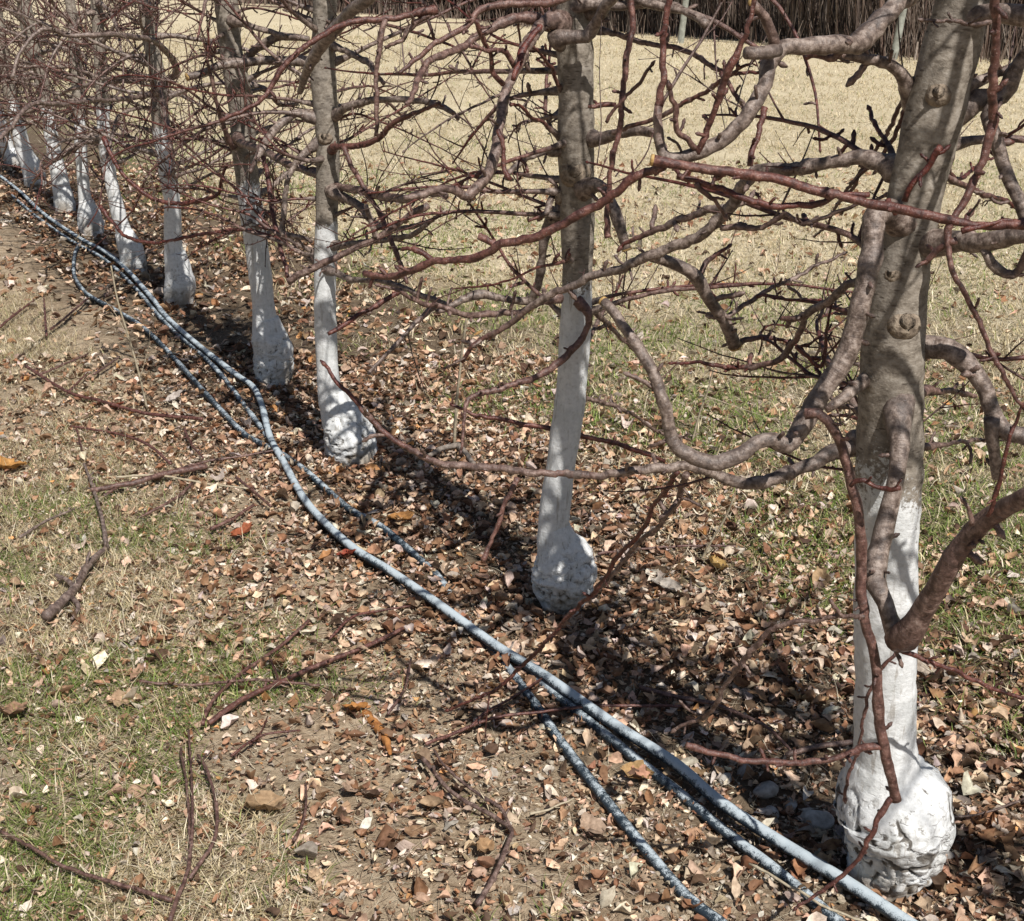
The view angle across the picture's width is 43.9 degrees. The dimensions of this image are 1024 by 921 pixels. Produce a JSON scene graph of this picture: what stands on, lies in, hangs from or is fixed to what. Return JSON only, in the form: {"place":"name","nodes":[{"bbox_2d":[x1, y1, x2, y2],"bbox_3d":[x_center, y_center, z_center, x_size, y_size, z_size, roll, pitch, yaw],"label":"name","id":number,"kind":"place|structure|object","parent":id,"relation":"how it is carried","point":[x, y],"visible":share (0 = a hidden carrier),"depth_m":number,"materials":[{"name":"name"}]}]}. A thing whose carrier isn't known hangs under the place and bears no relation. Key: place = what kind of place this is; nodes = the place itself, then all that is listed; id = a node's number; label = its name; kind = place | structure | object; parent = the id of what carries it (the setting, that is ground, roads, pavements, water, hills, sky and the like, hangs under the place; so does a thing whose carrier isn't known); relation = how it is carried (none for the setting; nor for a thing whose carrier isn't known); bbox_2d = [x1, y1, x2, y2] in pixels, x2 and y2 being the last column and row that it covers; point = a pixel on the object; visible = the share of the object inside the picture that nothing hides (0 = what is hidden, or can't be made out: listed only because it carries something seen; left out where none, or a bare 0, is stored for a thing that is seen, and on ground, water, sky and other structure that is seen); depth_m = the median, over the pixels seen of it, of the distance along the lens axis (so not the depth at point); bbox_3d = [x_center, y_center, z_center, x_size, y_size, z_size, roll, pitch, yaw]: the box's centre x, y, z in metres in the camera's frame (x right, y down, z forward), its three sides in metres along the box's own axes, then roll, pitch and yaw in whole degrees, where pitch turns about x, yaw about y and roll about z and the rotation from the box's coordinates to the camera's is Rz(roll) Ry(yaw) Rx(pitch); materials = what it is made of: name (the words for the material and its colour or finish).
{"place":"outdoors","nodes":[
{"label":"outdoors","id":0,"kind":"place"},
{"bbox_2d":[0,0,1023,920],"bbox_3d":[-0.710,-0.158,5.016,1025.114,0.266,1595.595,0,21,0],"label":"ground","id":1,"kind":"structure","parent":0,"point":[10,234],"depth_m":4.43,"materials":[{"name":"brown soil"}]},
{"bbox_2d":[0,455,26,469],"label":"dead leaf","id":2,"kind":"object","parent":1,"relation":"on","point":[13,464],"visible":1,"depth_m":4.52,"materials":[{"name":"orange plant"}]},
{"bbox_2d":[0,701,27,715],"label":"dead leaf","id":3,"kind":"object","parent":1,"relation":"on","point":[16,710],"visible":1,"depth_m":3.00,"materials":[{"name":"brown plant"}]},
{"bbox_2d":[0,300,34,327],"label":"pruned stick","id":4,"kind":"object","parent":1,"relation":"on","point":[11,317],"visible":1,"depth_m":6.44,"materials":[{"name":"brown wood"}]},
{"bbox_2d":[0,1,87,165],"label":"apple tree","id":5,"kind":"object","parent":1,"relation":"on","point":[12,159],"visible":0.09,"depth_m":11.53,"materials":[{"name":"brown plant"}]},
{"bbox_2d":[42,296,47,336],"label":"pruned stick","id":6,"kind":"object","parent":1,"relation":"on","point":[45,325],"visible":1,"depth_m":6.36,"materials":[{"name":"brown wood"}]},
{"bbox_2d":[19,507,75,538],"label":"pruned stick","id":7,"kind":"object","parent":1,"relation":"on","point":[38,525],"visible":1,"depth_m":4.03,"materials":[{"name":"brown wood"}]},
{"bbox_2d":[41,665,54,674],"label":"dead leaf","id":8,"kind":"object","parent":1,"relation":"on","point":[47,671],"visible":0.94,"depth_m":3.17,"materials":[{"name":"brown plant"}]},
{"bbox_2d":[0,0,96,186],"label":"apple tree","id":9,"kind":"object","parent":1,"relation":"on","point":[30,158],"visible":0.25,"depth_m":10.36,"materials":[{"name":"brown plant"}]},
{"bbox_2d":[40,353,87,374],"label":"pruned stick","id":10,"kind":"object","parent":1,"relation":"on","point":[54,368],"visible":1,"depth_m":5.63,"materials":[{"name":"brown wood"}]},
{"bbox_2d":[49,297,88,330],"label":"pruned stick","id":11,"kind":"object","parent":1,"relation":"on","point":[65,317],"visible":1,"depth_m":6.46,"materials":[{"name":"brown wood"}]},
{"bbox_2d":[0,0,143,211],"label":"apple tree","id":12,"kind":"object","parent":1,"relation":"on","point":[63,198],"visible":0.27,"depth_m":9.07,"materials":[{"name":"brown plant"}]},
{"bbox_2d":[41,463,109,621],"bbox_3d":[-1.326,0.206,3.976,0.146,0.076,1.210,-4,21,-12],"label":"pruned stick","id":13,"kind":"object","parent":1,"relation":"on","point":[56,607],"visible":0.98,"depth_m":3.64,"materials":[{"name":"brown wood"}]},
{"bbox_2d":[93,356,119,374],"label":"pruned stick","id":14,"kind":"object","parent":1,"relation":"on","point":[104,367],"visible":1,"depth_m":5.59,"materials":[{"name":"brown wood"}]},
{"bbox_2d":[0,0,217,235],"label":"apple tree","id":15,"kind":"object","parent":1,"relation":"on","point":[87,209],"visible":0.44,"depth_m":8.22,"materials":[{"name":"brown plant"}]},
{"bbox_2d":[0,729,224,920],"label":"pruned stick","id":16,"kind":"object","parent":1,"relation":"on","point":[191,822],"visible":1,"depth_m":2.50,"materials":[{"name":"brown wood"}]},
{"bbox_2d":[25,365,202,420],"bbox_3d":[-1.701,-0.279,5.266,1.171,0.041,0.221,19,28,40],"label":"pruned stick","id":17,"kind":"object","parent":1,"relation":"on","point":[118,406],"visible":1,"depth_m":5.14,"materials":[{"name":"brown wood"}]},
{"bbox_2d":[70,425,171,464],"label":"pruned stick","id":18,"kind":"object","parent":1,"relation":"on","point":[134,438],"visible":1,"depth_m":4.77,"materials":[{"name":"brown wood"}]},
{"bbox_2d":[109,688,141,706],"bbox_3d":[-0.927,0.567,3.042,0.071,0.028,0.045,-12,24,-28],"label":"dead leaf","id":19,"kind":"object","parent":1,"relation":"on","point":[117,696],"visible":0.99,"depth_m":3.04,"materials":[{"name":"brown plant"}]},
{"bbox_2d":[105,266,149,409],"bbox_3d":[-1.511,-0.479,5.030,0.159,0.612,0.070,-6,22,-15],"label":"weed stalk","id":20,"kind":"object","parent":1,"relation":"on","point":[139,375],"visible":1,"depth_m":5.03,"materials":[{"name":"beige plant"}]},
{"bbox_2d":[0,0,271,272],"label":"apple tree","id":21,"kind":"object","parent":1,"relation":"on","point":[125,246],"visible":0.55,"depth_m":7.21,"materials":[{"name":"brown plant"}]},
{"bbox_2d":[137,482,192,518],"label":"pruned stick","id":22,"kind":"object","parent":1,"relation":"on","point":[183,492],"visible":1,"depth_m":4.15,"materials":[{"name":"brown wood"}]},
{"bbox_2d":[0,0,337,307],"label":"apple tree","id":23,"kind":"object","parent":1,"relation":"on","point":[179,289],"visible":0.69,"depth_m":6.30,"materials":[{"name":"brown plant"}]},
{"bbox_2d":[164,390,182,401],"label":"dead leaf","id":24,"kind":"object","parent":1,"relation":"on","point":[173,396],"visible":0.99,"depth_m":5.26,"materials":[{"name":"beige plant"}]},
{"bbox_2d":[91,450,272,495],"bbox_3d":[-1.133,0.030,4.430,0.663,0.044,0.081,-15,25,-33],"label":"pruned stick","id":25,"kind":"object","parent":1,"relation":"on","point":[194,467],"visible":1,"depth_m":4.37,"materials":[{"name":"wood"}]},
{"bbox_2d":[116,474,247,488],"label":"pruned stick","id":26,"kind":"object","parent":1,"relation":"on","point":[140,475],"visible":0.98,"depth_m":4.35,"materials":[{"name":"brown wood"}]},
{"bbox_2d":[183,428,203,458],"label":"pruned stick","id":27,"kind":"object","parent":1,"relation":"on","point":[190,441],"visible":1,"depth_m":4.71,"materials":[{"name":"brown wood"}]},
{"bbox_2d":[139,678,319,686],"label":"pruned stick","id":28,"kind":"object","parent":1,"relation":"on","point":[226,682],"visible":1,"depth_m":3.09,"materials":[{"name":"brown wood"}]},
{"bbox_2d":[209,504,254,530],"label":"pruned stick","id":29,"kind":"object","parent":1,"relation":"on","point":[236,516],"visible":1,"depth_m":4.03,"materials":[{"name":"brown wood"}]},
{"bbox_2d":[230,522,252,535],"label":"dead leaf","id":30,"kind":"object","parent":1,"relation":"on","point":[245,527],"visible":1,"depth_m":3.95,"materials":[{"name":"orange plant"}]},
{"bbox_2d":[235,476,271,506],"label":"pruned stick","id":31,"kind":"object","parent":1,"relation":"on","point":[251,489],"visible":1,"depth_m":4.24,"materials":[{"name":"brown wood"}]},
{"bbox_2d":[201,619,309,725],"bbox_3d":[-0.648,0.520,3.155,0.059,0.030,0.527,7,22,18],"label":"pruned stick","id":32,"kind":"object","parent":1,"relation":"on","point":[256,662],"visible":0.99,"depth_m":3.16,"materials":[{"name":"brown wood"}]},
{"bbox_2d":[45,0,469,388],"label":"apple tree","id":33,"kind":"object","parent":1,"relation":"on","point":[273,355],"visible":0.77,"depth_m":4.99,"materials":[{"name":"brown plant"}]},
{"bbox_2d":[243,790,285,810],"bbox_3d":[-0.511,0.701,2.626,0.078,0.047,0.073,0,21,0],"label":"stone","id":34,"kind":"object","parent":1,"relation":"on","point":[264,798],"visible":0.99,"depth_m":2.64,"materials":[{"name":"beige stone"}]},
{"bbox_2d":[230,716,300,756],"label":"pruned stick","id":35,"kind":"object","parent":1,"relation":"on","point":[257,736],"visible":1,"depth_m":2.86,"materials":[{"name":"brown wood"}]},
{"bbox_2d":[0,268,588,920],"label":"verge grass","id":36,"kind":"structure","parent":1,"relation":"on","point":[178,844],"depth_m":3.08,"materials":[{"name":"plant"}]},
{"bbox_2d":[292,782,309,840],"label":"pruned stick","id":37,"kind":"object","parent":1,"relation":"on","point":[295,837],"visible":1,"depth_m":2.61,"materials":[{"name":"brown wood"}]},
{"bbox_2d":[207,627,403,724],"bbox_3d":[-0.544,0.501,3.173,0.153,0.033,0.617,18,27,38],"label":"pruned stick","id":38,"kind":"object","parent":1,"relation":"on","point":[225,710],"visible":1,"depth_m":3.11,"materials":[{"name":"brown wood"}]},
{"bbox_2d":[86,0,546,465],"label":"apple tree","id":39,"kind":"object","parent":1,"relation":"on","point":[347,425],"visible":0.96,"depth_m":4.17,"materials":[{"name":"brown plant"}]},
{"bbox_2d":[341,702,367,710],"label":"dead leaf","id":40,"kind":"object","parent":1,"relation":"on","point":[354,705],"visible":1,"depth_m":2.99,"materials":[{"name":"orange plant"}]},
{"bbox_2d":[329,604,410,639],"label":"pruned stick","id":41,"kind":"object","parent":1,"relation":"on","point":[347,620],"visible":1,"depth_m":3.42,"materials":[{"name":"brown wood"}]},
{"bbox_2d":[359,709,391,754],"bbox_3d":[-0.315,0.616,2.945,0.031,0.028,0.245,-10,23,-24],"label":"bark strip","id":42,"kind":"object","parent":1,"relation":"on","point":[385,739],"visible":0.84,"depth_m":2.92,"materials":[{"name":"brown wood"}]},
{"bbox_2d":[71,242,727,920],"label":"irrigation hose","id":43,"kind":"object","parent":1,"relation":"on","point":[621,820],"visible":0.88,"depth_m":3.00,"materials":[{"name":"grey plastic"}]},
{"bbox_2d":[425,678,690,745],"bbox_3d":[0.085,0.571,3.019,0.644,0.034,0.223,-6,22,-15],"label":"pruned stick","id":44,"kind":"object","parent":43,"relation":"on","point":[474,723],"visible":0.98,"depth_m":2.97,"materials":[{"name":"brown wood"}]},
{"bbox_2d":[387,657,411,714],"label":"pruned stick","id":45,"kind":"object","parent":1,"relation":"on","point":[400,695],"visible":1,"depth_m":3.04,"materials":[{"name":"brown wood"}]},
{"bbox_2d":[387,511,413,519],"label":"dead leaf","id":46,"kind":"object","parent":1,"relation":"on","point":[406,515],"visible":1,"depth_m":4.04,"materials":[{"name":"orange plant"}]},
{"bbox_2d":[11,194,845,920],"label":"irrigation hose","id":47,"kind":"object","parent":1,"relation":"on","point":[721,828],"visible":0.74,"depth_m":2.81,"materials":[{"name":"grey plastic"}]},
{"bbox_2d":[0,175,917,920],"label":"irrigation hose","id":48,"kind":"object","parent":1,"relation":"on","point":[848,883],"visible":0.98,"depth_m":3.06,"materials":[{"name":"grey plastic"}]},
{"bbox_2d":[453,318,467,442],"bbox_3d":[-0.190,-0.280,4.616,0.013,0.537,0.109,-14,25,-32],"label":"weed stalk","id":49,"kind":"object","parent":1,"relation":"on","point":[457,396],"visible":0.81,"depth_m":4.62,"materials":[{"name":"beige plant"}]},
{"bbox_2d":[420,749,513,906],"bbox_3d":[-0.075,0.724,2.605,0.135,0.032,0.516,-6,22,-15],"label":"pruned stick","id":50,"kind":"object","parent":1,"relation":"on","point":[494,875],"visible":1,"depth_m":2.60,"materials":[{"name":"brown wood"}]},
{"bbox_2d":[476,837,494,852],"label":"dead leaf","id":51,"kind":"object","parent":1,"relation":"on","point":[485,845],"visible":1,"depth_m":2.52,"materials":[{"name":"orange plant"}]},
{"bbox_2d":[0,157,1023,920],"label":"leaf litter","id":52,"kind":"object","parent":1,"relation":"on","point":[990,827],"visible":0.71,"depth_m":3.51,"materials":[{"name":"brown plant"}]},
{"bbox_2d":[130,663,144,679],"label":"dead leaf","id":53,"kind":"object","parent":52,"relation":"on","point":[140,667],"visible":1,"depth_m":3.14,"materials":[{"name":"brown plant"}]},
{"bbox_2d":[336,549,355,554],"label":"dead leaf","id":54,"kind":"object","parent":52,"relation":"on","point":[351,551],"visible":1,"depth_m":3.77,"materials":[{"name":"red plant"}]},
{"bbox_2d":[342,778,358,791],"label":"dead leaf","id":55,"kind":"object","parent":52,"relation":"on","point":[347,786],"visible":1,"depth_m":2.71,"materials":[{"name":"brown plant"}]},
{"bbox_2d":[427,442,475,463],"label":"pruned stick","id":56,"kind":"object","parent":52,"relation":"on","point":[457,445],"visible":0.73,"depth_m":4.57,"materials":[{"name":"brown wood"}]},
{"bbox_2d":[620,760,654,779],"bbox_3d":[0.271,0.674,2.757,0.046,0.033,0.065,-19,28,-41],"label":"dead leaf","id":57,"kind":"object","parent":52,"relation":"on","point":[626,767],"visible":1,"depth_m":2.77,"materials":[{"name":"brown plant"}]},
{"bbox_2d":[639,685,790,749],"bbox_3d":[0.487,0.592,2.983,0.416,0.030,0.075,17,27,38],"label":"pruned stick","id":58,"kind":"object","parent":52,"relation":"on","point":[707,702],"visible":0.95,"depth_m":3.02,"materials":[{"name":"brown wood"}]},
{"bbox_2d":[788,686,806,700],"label":"dead leaf","id":59,"kind":"object","parent":52,"relation":"on","point":[793,691],"visible":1,"depth_m":3.05,"materials":[{"name":"brown plant"}]},
{"bbox_2d":[954,797,1023,817],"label":"pruned stick","id":60,"kind":"object","parent":52,"relation":"on","point":[989,811],"visible":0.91,"depth_m":2.63,"materials":[{"name":"brown wood"}]},
{"bbox_2d":[0,22,1023,765],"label":"field grass","id":61,"kind":"structure","parent":1,"relation":"on","point":[948,520],"depth_m":6.79,"materials":[{"name":"beige plant"}]},
{"bbox_2d":[0,306,1023,920],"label":"loose straw","id":62,"kind":"object","parent":1,"relation":"on","point":[442,656],"visible":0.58,"depth_m":3.13,"materials":[{"name":"beige plant"}]},
{"bbox_2d":[529,797,573,814],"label":"pruned stick","id":63,"kind":"object","parent":1,"relation":"on","point":[544,810],"visible":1,"depth_m":2.64,"materials":[{"name":"beige wood"}]},
{"bbox_2d":[580,812,606,833],"bbox_3d":[0.167,0.747,2.608,0.056,0.030,0.046,0,21,0],"label":"dead leaf","id":64,"kind":"object","parent":1,"relation":"on","point":[593,823],"visible":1,"depth_m":2.62,"materials":[{"name":"beige plant"}]},
{"bbox_2d":[271,0,940,617],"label":"apple tree","id":65,"kind":"object","parent":1,"relation":"on","point":[563,574],"visible":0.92,"depth_m":3.09,"materials":[{"name":"brown plant"}]},
{"bbox_2d":[190,0,1023,63],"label":"woods","id":66,"kind":"object","parent":1,"relation":"on","point":[846,17],"visible":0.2,"depth_m":30.29,"materials":[{"name":"brown plant"}]},
{"bbox_2d":[650,575,681,591],"bbox_3d":[0.435,0.350,3.601,0.080,0.038,0.062,18,27,39],"label":"dead leaf","id":67,"kind":"object","parent":1,"relation":"on","point":[674,585],"visible":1,"depth_m":3.61,"materials":[{"name":"beige plant"}]},
{"bbox_2d":[597,541,735,554],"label":"pruned stick","id":68,"kind":"object","parent":1,"relation":"on","point":[646,548],"visible":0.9,"depth_m":3.84,"materials":[{"name":"brown wood"}]},
{"bbox_2d":[320,0,1023,911],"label":"apple tree","id":69,"kind":"object","parent":1,"relation":"on","point":[894,806],"visible":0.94,"depth_m":2.05,"materials":[{"name":"brown plant"}]},
{"bbox_2d":[677,0,688,43],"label":"fence post","id":70,"kind":"object","parent":1,"relation":"on","point":[682,26],"visible":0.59,"depth_m":30.52,"materials":[{"name":"white wood"}]},
{"bbox_2d":[362,0,1023,411],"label":"apple tree","id":71,"kind":"object","parent":1,"relation":"on","point":[658,164],"visible":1,"depth_m":1.68,"materials":[{"name":"brown plant"}]},
{"bbox_2d":[697,796,705,803],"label":"stone","id":72,"kind":"object","parent":1,"relation":"on","point":[700,799],"visible":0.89,"depth_m":2.68,"materials":[{"name":"stone"}]},
{"bbox_2d":[708,555,727,570],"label":"dead leaf","id":73,"kind":"object","parent":1,"relation":"on","point":[714,562],"visible":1,"depth_m":3.76,"materials":[{"name":"plant"}]},
{"bbox_2d":[701,497,734,558],"bbox_3d":[0.606,0.208,3.758,0.105,0.241,0.010,15,26,34],"label":"weed stalk","id":74,"kind":"object","parent":1,"relation":"on","point":[714,535],"visible":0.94,"depth_m":3.75,"materials":[{"name":"beige plant"}]},
{"bbox_2d":[674,360,773,440],"bbox_3d":[0.786,-0.216,4.715,0.387,0.346,0.062,2,21,4],"label":"weed stalk","id":75,"kind":"object","parent":1,"relation":"on","point":[697,418],"visible":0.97,"depth_m":4.71,"materials":[{"name":"beige plant"}]},
{"bbox_2d":[718,773,731,785],"bbox_3d":[0.462,0.694,2.763,0.028,0.027,0.033,0,21,0],"label":"stone","id":76,"kind":"object","parent":1,"relation":"on","point":[724,776],"visible":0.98,"depth_m":2.75,"materials":[{"name":"stone"}]},
{"bbox_2d":[429,721,1022,920],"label":"fallen leaves","id":77,"kind":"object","parent":1,"relation":"on","point":[841,897],"depth_m":2.53,"materials":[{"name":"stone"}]},
{"bbox_2d":[737,764,752,776],"bbox_3d":[0.512,0.684,2.790,0.036,0.028,0.031,0,21,0],"label":"stone","id":78,"kind":"object","parent":1,"relation":"on","point":[741,770],"visible":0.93,"depth_m":2.79,"materials":[{"name":"stone"}]},
{"bbox_2d":[753,780,778,798],"bbox_3d":[0.543,0.707,2.721,0.050,0.034,0.043,11,24,26],"label":"stone","id":79,"kind":"object","parent":1,"relation":"on","point":[767,789],"visible":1,"depth_m":2.71,"materials":[{"name":"stone"}]},
{"bbox_2d":[766,805,778,817],"bbox_3d":[0.548,0.743,2.677,0.037,0.026,0.023,17,27,37],"label":"stone","id":80,"kind":"object","parent":1,"relation":"on","point":[773,808],"visible":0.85,"depth_m":2.67,"materials":[{"name":"stone"}]},
{"bbox_2d":[771,485,787,494],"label":"dead leaf","id":81,"kind":"object","parent":1,"relation":"on","point":[776,490],"visible":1,"depth_m":4.27,"materials":[{"name":"beige plant"}]},
{"bbox_2d":[785,799,797,810],"bbox_3d":[0.593,0.732,2.693,0.033,0.017,0.029,-17,27,-38],"label":"stone","id":82,"kind":"object","parent":1,"relation":"on","point":[794,804],"visible":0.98,"depth_m":2.69,"materials":[{"name":"stone"}]},
{"bbox_2d":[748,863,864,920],"bbox_3d":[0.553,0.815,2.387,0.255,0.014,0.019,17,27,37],"label":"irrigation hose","id":83,"kind":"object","parent":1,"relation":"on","point":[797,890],"visible":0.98,"depth_m":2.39,"materials":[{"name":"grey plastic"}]},
{"bbox_2d":[801,809,834,829],"bbox_3d":[0.636,0.747,2.640,0.068,0.039,0.055,0,21,0],"label":"stone","id":84,"kind":"object","parent":1,"relation":"on","point":[823,820],"visible":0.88,"depth_m":2.63,"materials":[{"name":"stone"}]},
{"bbox_2d":[785,738,852,756],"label":"pruned stick","id":85,"kind":"object","parent":1,"relation":"on","point":[809,748],"visible":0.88,"depth_m":2.84,"materials":[{"name":"wood"}]},
{"bbox_2d":[812,566,830,587],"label":"dead leaf","id":86,"kind":"object","parent":1,"relation":"on","point":[820,571],"visible":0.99,"depth_m":3.63,"materials":[{"name":"beige plant"}]},
{"bbox_2d":[892,9,906,59],"bbox_3d":[7.739,-8.856,25.185,0.370,2.230,0.154,0,21,0],"label":"fence post","id":87,"kind":"object","parent":1,"relation":"on","point":[895,45],"visible":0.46,"depth_m":25.27,"materials":[{"name":"white wood"}]},
{"bbox_2d":[917,660,937,675],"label":"dead leaf","id":88,"kind":"object","parent":1,"relation":"on","point":[923,669],"visible":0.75,"depth_m":3.17,"materials":[{"name":"beige plant"}]},
{"bbox_2d":[947,850,954,860],"bbox_3d":[0.867,0.794,2.544,0.043,0.026,0.027,0,21,0],"label":"stone","id":89,"kind":"object","parent":1,"relation":"on","point":[951,855],"visible":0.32,"depth_m":2.54,"materials":[{"name":"stone"}]}
]}

